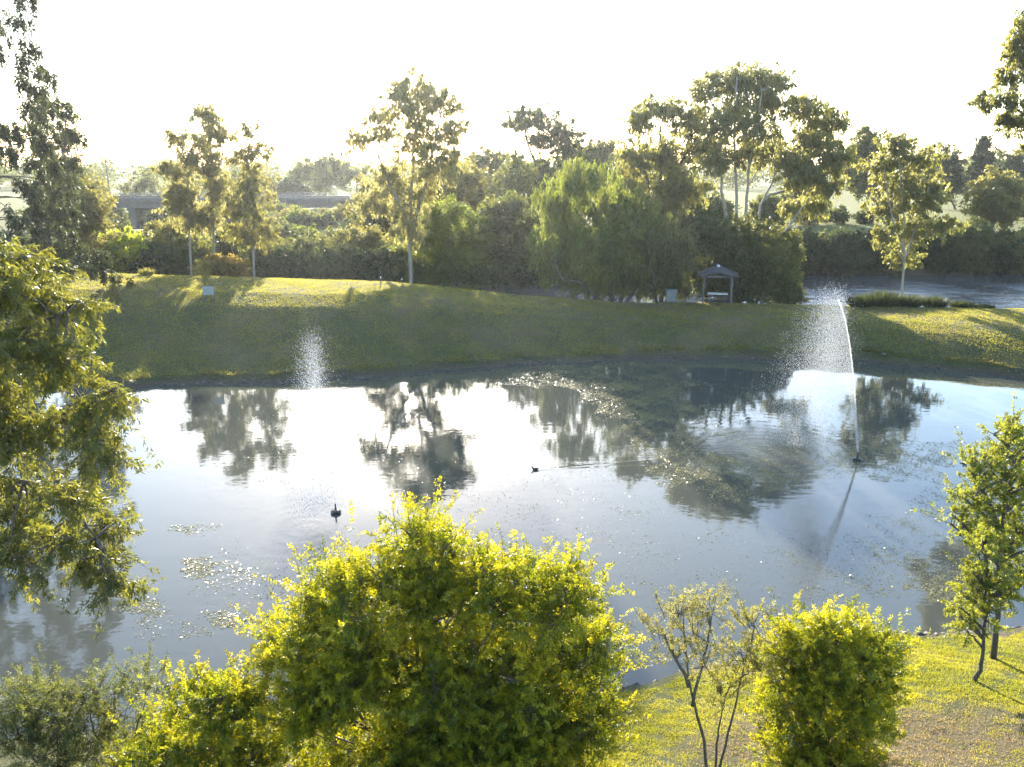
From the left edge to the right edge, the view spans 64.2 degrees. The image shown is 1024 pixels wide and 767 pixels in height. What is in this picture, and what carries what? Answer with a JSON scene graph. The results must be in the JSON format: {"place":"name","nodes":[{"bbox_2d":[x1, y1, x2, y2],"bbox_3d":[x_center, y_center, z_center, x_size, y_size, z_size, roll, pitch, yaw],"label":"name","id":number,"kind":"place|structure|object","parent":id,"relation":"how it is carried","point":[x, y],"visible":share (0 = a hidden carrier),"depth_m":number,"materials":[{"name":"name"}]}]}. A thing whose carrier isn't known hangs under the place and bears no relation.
{"place":"outdoors","nodes":[
{"label":"outdoors","id":0,"kind":"place"},
{"bbox_2d":[0,358,1023,737],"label":"pond water","id":1,"kind":"structure","parent":0,"point":[490,430],"depth_m":33.68,"materials":[{"name":"blue liquid"}]},
{"bbox_2d":[269,320,348,527],"bbox_3d":[-7.403,1.403,29.586,2.816,8.057,3.754,14,21,43],"label":"pond fountain","id":2,"kind":"object","parent":1,"relation":"on","point":[335,511],"visible":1,"depth_m":29.73,"materials":[{"name":"white liquid"}]},
{"bbox_2d":[24,361,998,641],"bbox_3d":[3.291,3.381,37.342,47.788,0.167,32.516,-7,17,-25],"label":"pond weed","id":3,"kind":"object","parent":1,"relation":"on","point":[636,403],"visible":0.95,"depth_m":35.44,"materials":[{"name":"green plant"}]},
{"bbox_2d":[746,274,868,461],"bbox_3d":[13.015,-0.755,36.807,6.121,8.462,1.707,5,16,18],"label":"pond fountain","id":4,"kind":"object","parent":1,"relation":"on","point":[857,458],"visible":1,"depth_m":36.47,"materials":[{"name":"white liquid"}]},
{"bbox_2d":[0,166,1023,766],"bbox_3d":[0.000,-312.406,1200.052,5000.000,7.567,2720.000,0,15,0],"label":"ground","id":5,"kind":"structure","parent":0,"point":[494,328],"depth_m":55.98,"materials":[{"name":"green plant"}]},
{"bbox_2d":[0,233,58,267],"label":"shrub","id":6,"kind":"object","parent":5,"relation":"on","point":[23,242],"visible":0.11,"depth_m":77.57,"materials":[{"name":"green plant"}]},
{"bbox_2d":[0,642,98,766],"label":"wispy bush","id":7,"kind":"object","parent":5,"relation":"on","point":[45,743],"visible":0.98,"depth_m":15.15,"materials":[{"name":"green plant"}]},
{"bbox_2d":[34,238,70,272],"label":"shrub","id":8,"kind":"object","parent":5,"relation":"on","point":[55,245],"visible":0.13,"depth_m":78.03,"materials":[{"name":"green plant"}]},
{"bbox_2d":[14,91,91,271],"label":"cypress pine","id":9,"kind":"object","parent":5,"relation":"on","point":[73,162],"visible":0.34,"depth_m":69.72,"materials":[{"name":"green plant"}]},
{"bbox_2d":[0,0,134,299],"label":"drooping conifer","id":10,"kind":"object","parent":5,"relation":"on","point":[40,146],"visible":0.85,"depth_m":59.31,"materials":[{"name":"green plant"}]},
{"bbox_2d":[0,236,164,642],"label":"drooping gum","id":11,"kind":"object","parent":5,"relation":"on","point":[29,429],"visible":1,"depth_m":13.30,"materials":[{"name":"green plant"}]},
{"bbox_2d":[46,173,123,265],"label":"acacia tree","id":12,"kind":"object","parent":5,"relation":"on","point":[93,211],"visible":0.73,"depth_m":73.33,"materials":[{"name":"green plant"}]},
{"bbox_2d":[56,234,125,272],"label":"shrub","id":13,"kind":"object","parent":5,"relation":"on","point":[75,258],"visible":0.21,"depth_m":77.44,"materials":[{"name":"green plant"}]},
{"bbox_2d":[92,281,124,302],"bbox_3d":[-28.965,-6.104,59.069,1.724,2.632,1.938,6,16,22],"label":"young tree","id":14,"kind":"object","parent":5,"relation":"on","point":[112,290],"visible":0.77,"depth_m":58.76,"materials":[{"name":"green plant"}]},
{"bbox_2d":[104,212,133,232],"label":"shrub","id":15,"kind":"object","parent":5,"relation":"on","point":[121,221],"visible":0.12,"depth_m":107.39,"materials":[{"name":"green plant"}]},
{"bbox_2d":[53,642,197,766],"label":"wispy bush","id":16,"kind":"object","parent":5,"relation":"on","point":[108,727],"visible":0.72,"depth_m":15.81,"materials":[{"name":"green plant"}]},
{"bbox_2d":[93,225,157,273],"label":"shrub","id":17,"kind":"object","parent":5,"relation":"on","point":[122,251],"visible":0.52,"depth_m":77.81,"materials":[{"name":"green plant"}]},
{"bbox_2d":[112,167,167,213],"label":"tree","id":18,"kind":"object","parent":5,"relation":"on","point":[142,185],"visible":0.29,"depth_m":169.74,"materials":[{"name":"green plant"}]},
{"bbox_2d":[121,240,182,274],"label":"shrub","id":19,"kind":"object","parent":5,"relation":"on","point":[148,254],"visible":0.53,"depth_m":78.29,"materials":[{"name":"green plant"}]},
{"bbox_2d":[140,205,173,227],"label":"field tree","id":20,"kind":"object","parent":5,"relation":"on","point":[150,216],"visible":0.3,"depth_m":138.61,"materials":[{"name":"green plant"}]},
{"bbox_2d":[142,213,208,273],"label":"shrub","id":21,"kind":"object","parent":5,"relation":"on","point":[161,232],"visible":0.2,"depth_m":81.77,"materials":[{"name":"green plant"}]},
{"bbox_2d":[150,126,221,275],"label":"gum tree","id":22,"kind":"object","parent":5,"relation":"on","point":[181,197],"visible":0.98,"depth_m":75.04,"materials":[{"name":"green plant"}]},
{"bbox_2d":[150,232,222,275],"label":"shrub","id":23,"kind":"object","parent":5,"relation":"on","point":[179,263],"visible":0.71,"depth_m":78.48,"materials":[{"name":"green plant"}]},
{"bbox_2d":[79,647,317,766],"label":"golden shrub","id":24,"kind":"object","parent":5,"relation":"on","point":[208,731],"visible":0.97,"depth_m":13.90,"materials":[{"name":"green plant"}]},
{"bbox_2d":[188,258,216,297],"bbox_3d":[-22.483,-7.586,59.541,1.878,3.278,1.653,0,15,0],"label":"young tree","id":25,"kind":"object","parent":5,"relation":"on","point":[201,267],"visible":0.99,"depth_m":59.30,"materials":[{"name":"green plant"}]},
{"bbox_2d":[188,101,241,254],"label":"gum tree","id":26,"kind":"object","parent":5,"relation":"on","point":[210,120],"visible":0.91,"depth_m":74.96,"materials":[{"name":"green plant"}]},
{"bbox_2d":[192,252,251,276],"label":"shrub","id":27,"kind":"object","parent":5,"relation":"on","point":[232,265],"visible":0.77,"depth_m":77.55,"materials":[{"name":"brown plant"}]},
{"bbox_2d":[201,222,252,277],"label":"shrub","id":28,"kind":"object","parent":5,"relation":"on","point":[224,247],"visible":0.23,"depth_m":83.52,"materials":[{"name":"green plant"}]},
{"bbox_2d":[100,193,355,228],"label":"road bridge","id":29,"kind":"structure","parent":5,"relation":"on","point":[133,205],"depth_m":148.93,"materials":[{"name":"concrete"}]},
{"bbox_2d":[212,117,282,277],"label":"gum tree","id":30,"kind":"object","parent":5,"relation":"on","point":[246,204],"visible":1,"depth_m":73.61,"materials":[{"name":"green plant"}]},
{"bbox_2d":[235,235,298,278],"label":"shrub","id":31,"kind":"object","parent":5,"relation":"on","point":[258,253],"visible":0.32,"depth_m":80.54,"materials":[{"name":"green plant"}]},
{"bbox_2d":[270,219,298,245],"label":"shrub","id":32,"kind":"object","parent":5,"relation":"on","point":[284,227],"visible":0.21,"depth_m":105.61,"materials":[{"name":"green plant"}]},
{"bbox_2d":[255,243,317,278],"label":"shrub","id":33,"kind":"object","parent":5,"relation":"on","point":[289,263],"visible":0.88,"depth_m":79.22,"materials":[{"name":"green plant"}]},
{"bbox_2d":[258,173,314,208],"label":"tree","id":34,"kind":"object","parent":5,"relation":"on","point":[287,185],"visible":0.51,"depth_m":170.13,"materials":[{"name":"green plant"}]},
{"bbox_2d":[286,210,338,227],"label":"field tree","id":35,"kind":"object","parent":5,"relation":"on","point":[325,219],"visible":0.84,"depth_m":117.17,"materials":[{"name":"green plant"}]},
{"bbox_2d":[283,226,343,277],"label":"shrub","id":36,"kind":"object","parent":5,"relation":"on","point":[301,242],"visible":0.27,"depth_m":81.87,"materials":[{"name":"green plant"}]},
{"bbox_2d":[280,150,370,195],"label":"tree","id":37,"kind":"object","parent":5,"relation":"on","point":[324,176],"visible":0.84,"depth_m":183.40,"materials":[{"name":"green plant"}]},
{"bbox_2d":[318,203,348,220],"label":"shrub","id":38,"kind":"object","parent":5,"relation":"on","point":[338,212],"visible":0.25,"depth_m":123.73,"materials":[{"name":"green plant"}]},
{"bbox_2d":[303,243,364,279],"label":"shrub","id":39,"kind":"object","parent":5,"relation":"on","point":[331,264],"visible":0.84,"depth_m":78.82,"materials":[{"name":"green plant"}]},
{"bbox_2d":[331,221,394,279],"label":"shrub","id":40,"kind":"object","parent":5,"relation":"on","point":[369,237],"visible":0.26,"depth_m":82.94,"materials":[{"name":"green plant"}]},
{"bbox_2d":[345,245,404,281],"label":"shrub","id":41,"kind":"object","parent":5,"relation":"on","point":[366,265],"visible":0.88,"depth_m":78.38,"materials":[{"name":"green plant"}]},
{"bbox_2d":[343,171,415,246],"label":"tree","id":42,"kind":"object","parent":5,"relation":"on","point":[369,222],"visible":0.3,"depth_m":102.20,"materials":[{"name":"green plant"}]},
{"bbox_2d":[374,240,421,283],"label":"shrub","id":43,"kind":"object","parent":5,"relation":"on","point":[402,259],"visible":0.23,"depth_m":79.72,"materials":[{"name":"green plant"}]},
{"bbox_2d":[340,58,476,283],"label":"gum tree","id":44,"kind":"object","parent":5,"relation":"on","point":[429,101],"visible":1,"depth_m":72.70,"materials":[{"name":"green plant"}]},
{"bbox_2d":[390,255,446,285],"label":"shrub","id":45,"kind":"object","parent":5,"relation":"on","point":[418,266],"visible":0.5,"depth_m":78.88,"materials":[{"name":"green plant"}]},
{"bbox_2d":[219,476,664,766],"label":"golden shrub","id":46,"kind":"object","parent":5,"relation":"on","point":[453,695],"visible":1,"depth_m":13.69,"materials":[{"name":"green plant"}]},
{"bbox_2d":[389,193,499,290],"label":"wattle tree","id":47,"kind":"object","parent":5,"relation":"on","point":[448,248],"visible":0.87,"depth_m":77.89,"materials":[{"name":"green plant"}]},
{"bbox_2d":[432,153,493,247],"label":"tree","id":48,"kind":"object","parent":5,"relation":"on","point":[468,181],"visible":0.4,"depth_m":102.74,"materials":[{"name":"green plant"}]},
{"bbox_2d":[453,261,507,290],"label":"shrub","id":49,"kind":"object","parent":5,"relation":"on","point":[487,277],"visible":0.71,"depth_m":77.91,"materials":[{"name":"green plant"}]},
{"bbox_2d":[463,145,526,202],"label":"tree","id":50,"kind":"object","parent":5,"relation":"on","point":[484,161],"visible":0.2,"depth_m":124.23,"materials":[{"name":"green plant"}]},
{"bbox_2d":[0,149,1003,189],"bbox_3d":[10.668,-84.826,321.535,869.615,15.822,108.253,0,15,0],"label":"wood","id":51,"kind":"object","parent":5,"relation":"on","point":[727,180],"visible":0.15,"depth_m":289.18,"materials":[{"name":"green plant"}]},
{"bbox_2d":[470,190,545,293],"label":"wattle tree","id":52,"kind":"object","parent":5,"relation":"on","point":[510,248],"visible":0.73,"depth_m":80.24,"materials":[{"name":"green plant"}]},
{"bbox_2d":[3,272,1023,380],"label":"grass","id":53,"kind":"structure","parent":5,"relation":"on","point":[412,285],"depth_m":59.12,"materials":[{"name":"green plant"}]},
{"bbox_2d":[482,147,550,239],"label":"tree","id":54,"kind":"object","parent":5,"relation":"on","point":[513,180],"visible":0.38,"depth_m":100.41,"materials":[{"name":"green plant"}]},
{"bbox_2d":[12,348,1023,690],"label":"shore stones","id":55,"kind":"object","parent":5,"relation":"on","point":[636,684],"visible":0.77,"depth_m":51.70,"materials":[{"name":"grey stone"}]},
{"bbox_2d":[494,261,550,294],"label":"shrub","id":56,"kind":"object","parent":5,"relation":"on","point":[516,274],"visible":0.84,"depth_m":77.60,"materials":[{"name":"green plant"}]},
{"bbox_2d":[500,101,587,216],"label":"umbrella gum","id":57,"kind":"object","parent":5,"relation":"on","point":[565,147],"visible":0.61,"depth_m":105.80,"materials":[{"name":"green plant"}]},
{"bbox_2d":[550,140,604,225],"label":"tree","id":58,"kind":"object","parent":5,"relation":"on","point":[593,154],"visible":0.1,"depth_m":117.25,"materials":[{"name":"green plant"}]},
{"bbox_2d":[523,153,672,302],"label":"weeping tree","id":59,"kind":"object","parent":5,"relation":"on","point":[618,210],"visible":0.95,"depth_m":69.28,"materials":[{"name":"green plant"}]},
{"bbox_2d":[574,137,621,198],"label":"tree","id":60,"kind":"object","parent":5,"relation":"on","point":[605,149],"visible":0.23,"depth_m":118.93,"materials":[{"name":"green plant"}]},
{"bbox_2d":[610,211,706,302],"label":"weeping tree","id":61,"kind":"object","parent":5,"relation":"on","point":[673,260],"visible":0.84,"depth_m":68.41,"materials":[{"name":"green plant"}]},
{"bbox_2d":[605,92,729,302],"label":"gum tree","id":62,"kind":"object","parent":5,"relation":"on","point":[671,187],"visible":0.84,"depth_m":74.20,"materials":[{"name":"green plant"}]},
{"bbox_2d":[635,579,733,766],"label":"sapling","id":63,"kind":"object","parent":5,"relation":"on","point":[685,640],"visible":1,"depth_m":14.31,"materials":[{"name":"green plant"}]},
{"bbox_2d":[653,171,719,236],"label":"tree","id":64,"kind":"object","parent":5,"relation":"on","point":[690,217],"visible":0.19,"depth_m":104.50,"materials":[{"name":"green plant"}]},
{"bbox_2d":[697,264,739,303],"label":"picnic shelter","id":65,"kind":"object","parent":5,"relation":"on","point":[717,269],"visible":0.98,"depth_m":65.77,"materials":[{"name":"concrete"}]},
{"bbox_2d":[695,191,742,226],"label":"field tree","id":66,"kind":"object","parent":5,"relation":"on","point":[718,204],"visible":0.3,"depth_m":113.89,"materials":[{"name":"green plant"}]},
{"bbox_2d":[683,203,763,303],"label":"bush","id":67,"kind":"object","parent":5,"relation":"on","point":[712,238],"visible":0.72,"depth_m":68.85,"materials":[{"name":"green plant"}]},
{"bbox_2d":[685,57,798,300],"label":"gum tree","id":68,"kind":"object","parent":5,"relation":"on","point":[739,114],"visible":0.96,"depth_m":69.76,"materials":[{"name":"green plant"}]},
{"bbox_2d":[690,589,798,766],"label":"sapling","id":69,"kind":"object","parent":5,"relation":"on","point":[748,642],"visible":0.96,"depth_m":14.79,"materials":[{"name":"green plant"}]},
{"bbox_2d":[715,209,803,304],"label":"bush","id":70,"kind":"object","parent":5,"relation":"on","point":[773,258],"visible":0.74,"depth_m":69.38,"materials":[{"name":"green plant"}]},
{"bbox_2d":[747,192,787,227],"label":"field tree","id":71,"kind":"object","parent":5,"relation":"on","point":[769,206],"visible":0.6,"depth_m":108.54,"materials":[{"name":"green plant"}]},
{"bbox_2d":[762,222,809,304],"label":"bush","id":72,"kind":"object","parent":5,"relation":"on","point":[794,236],"visible":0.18,"depth_m":71.74,"materials":[{"name":"green plant"}]},
{"bbox_2d":[776,179,831,225],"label":"tree","id":73,"kind":"object","parent":5,"relation":"on","point":[784,196],"visible":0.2,"depth_m":117.52,"materials":[{"name":"green plant"}]},
{"bbox_2d":[755,92,866,302],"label":"gum tree","id":74,"kind":"object","parent":5,"relation":"on","point":[796,163],"visible":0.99,"depth_m":69.13,"materials":[{"name":"green plant"}]},
{"bbox_2d":[792,226,830,273],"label":"shrub","id":75,"kind":"object","parent":5,"relation":"on","point":[811,241],"visible":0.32,"depth_m":101.69,"materials":[{"name":"green plant"}]},
{"bbox_2d":[613,676,1023,766],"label":"leaf litter","id":76,"kind":"object","parent":5,"relation":"on","point":[913,731],"visible":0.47,"depth_m":16.89,"materials":[{"name":"brown plant"}]},
{"bbox_2d":[714,587,931,766],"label":"golden shrub","id":77,"kind":"object","parent":5,"relation":"on","point":[812,689],"visible":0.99,"depth_m":14.88,"materials":[{"name":"green plant"}]},
{"bbox_2d":[808,228,839,273],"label":"shrub","id":78,"kind":"object","parent":5,"relation":"on","point":[821,255],"visible":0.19,"depth_m":103.62,"materials":[{"name":"green plant"}]},
{"bbox_2d":[827,204,853,224],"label":"field bush","id":79,"kind":"object","parent":5,"relation":"on","point":[838,215],"visible":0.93,"depth_m":118.97,"materials":[{"name":"green plant"}]},
{"bbox_2d":[820,224,872,276],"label":"shrub","id":80,"kind":"object","parent":5,"relation":"on","point":[840,252],"visible":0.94,"depth_m":101.46,"materials":[{"name":"green plant"}]},
{"bbox_2d":[844,293,874,307],"bbox_3d":[27.480,-6.567,64.347,2.587,1.121,2.282,0,15,0],"label":"grass tussock","id":81,"kind":"object","parent":5,"relation":"on","point":[855,301],"depth_m":64.07,"materials":[{"name":"green plant"}]},
{"bbox_2d":[850,209,875,223],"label":"field bush","id":82,"kind":"object","parent":5,"relation":"on","point":[860,217],"visible":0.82,"depth_m":119.25,"materials":[{"name":"green plant"}]},
{"bbox_2d":[847,227,885,274],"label":"shrub","id":83,"kind":"object","parent":5,"relation":"on","point":[875,268],"visible":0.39,"depth_m":102.36,"materials":[{"name":"green plant"}]},
{"bbox_2d":[841,125,893,215],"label":"tree","id":84,"kind":"object","parent":5,"relation":"on","point":[858,183],"visible":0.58,"depth_m":129.52,"materials":[{"name":"green plant"}]},
{"bbox_2d":[864,287,907,306],"bbox_3d":[29.666,-6.836,64.701,3.647,1.561,3.189,5,16,19],"label":"grass tussock","id":85,"kind":"object","parent":5,"relation":"on","point":[889,299],"depth_m":64.20,"materials":[{"name":"green plant"}]},
{"bbox_2d":[866,222,923,275],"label":"shrub","id":86,"kind":"object","parent":5,"relation":"on","point":[879,255],"visible":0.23,"depth_m":102.13,"materials":[{"name":"green plant"}]},
{"bbox_2d":[852,131,969,296],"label":"young gum","id":87,"kind":"object","parent":5,"relation":"on","point":[896,184],"visible":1,"depth_m":71.21,"materials":[{"name":"green plant"}]},
{"bbox_2d":[895,293,930,307],"bbox_3d":[31.505,-6.628,64.508,3.400,1.338,2.810,0,15,0],"label":"grass tussock","id":88,"kind":"object","parent":5,"relation":"on","point":[914,301],"depth_m":64.05,"materials":[{"name":"green plant"}]},
{"bbox_2d":[900,237,944,271],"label":"shrub","id":89,"kind":"object","parent":5,"relation":"on","point":[924,261],"visible":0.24,"depth_m":102.36,"materials":[{"name":"green plant"}]},
{"bbox_2d":[922,294,950,307],"bbox_3d":[33.469,-6.490,64.410,2.782,1.182,2.364,0,15,0],"label":"grass tussock","id":90,"kind":"object","parent":5,"relation":"on","point":[937,301],"depth_m":64.10,"materials":[{"name":"green plant"}]},
{"bbox_2d":[919,225,973,275],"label":"shrub","id":91,"kind":"object","parent":5,"relation":"on","point":[939,261],"visible":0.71,"depth_m":101.93,"materials":[{"name":"green plant"}]},
{"bbox_2d":[917,141,977,209],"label":"tree","id":92,"kind":"object","parent":5,"relation":"on","point":[954,165],"visible":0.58,"depth_m":167.54,"materials":[{"name":"green plant"}]},
{"bbox_2d":[910,391,1023,658],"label":"young tree","id":93,"kind":"object","parent":5,"relation":"on","point":[1005,452],"visible":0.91,"depth_m":19.43,"materials":[{"name":"green plant"}]},
{"bbox_2d":[941,215,1008,274],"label":"shrub","id":94,"kind":"object","parent":5,"relation":"on","point":[976,238],"visible":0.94,"depth_m":101.57,"materials":[{"name":"green plant"}]},
{"bbox_2d":[940,517,1023,681],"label":"young tree","id":95,"kind":"object","parent":5,"relation":"on","point":[988,583],"visible":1,"depth_m":18.35,"materials":[{"name":"green plant"}]},
{"bbox_2d":[962,134,1006,198],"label":"tree","id":96,"kind":"object","parent":5,"relation":"on","point":[982,156],"visible":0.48,"depth_m":158.82,"materials":[{"name":"green plant"}]},
{"bbox_2d":[958,165,1023,231],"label":"tree","id":97,"kind":"object","parent":5,"relation":"on","point":[999,201],"visible":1,"depth_m":108.23,"materials":[{"name":"green plant"}]},
{"bbox_2d":[964,4,1023,161],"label":"gum tree","id":98,"kind":"object","parent":5,"relation":"on","point":[1005,76],"visible":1,"depth_m":52.36,"materials":[{"name":"green plant"}]},
{"bbox_2d":[980,228,1023,274],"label":"shrub","id":99,"kind":"object","parent":5,"relation":"on","point":[1010,245],"visible":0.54,"depth_m":102.62,"materials":[{"name":"green plant"}]},
{"bbox_2d":[992,227,1023,274],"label":"shrub","id":100,"kind":"object","parent":5,"relation":"on","point":[1017,235],"visible":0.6,"depth_m":102.26,"materials":[{"name":"green plant"}]},
{"bbox_2d":[994,148,1023,197],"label":"tree","id":101,"kind":"object","parent":5,"relation":"on","point":[1015,163],"visible":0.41,"depth_m":177.56,"materials":[{"name":"green plant"}]},
{"bbox_2d":[0,0,1023,166],"label":"sky","id":102,"kind":"structure","parent":0,"point":[133,71],"materials":[{"name":"white"}]},
{"bbox_2d":[343,273,1023,308],"bbox_3d":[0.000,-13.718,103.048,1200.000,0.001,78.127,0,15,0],"label":"river water","id":103,"kind":"structure","parent":0,"point":[1002,291],"depth_m":91.85,"materials":[{"name":"grey liquid"}]},
{"bbox_2d":[580,631,1023,766],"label":"grass","id":104,"kind":"structure","parent":0,"point":[917,688],"depth_m":19.08,"materials":[{"name":"green plant"}]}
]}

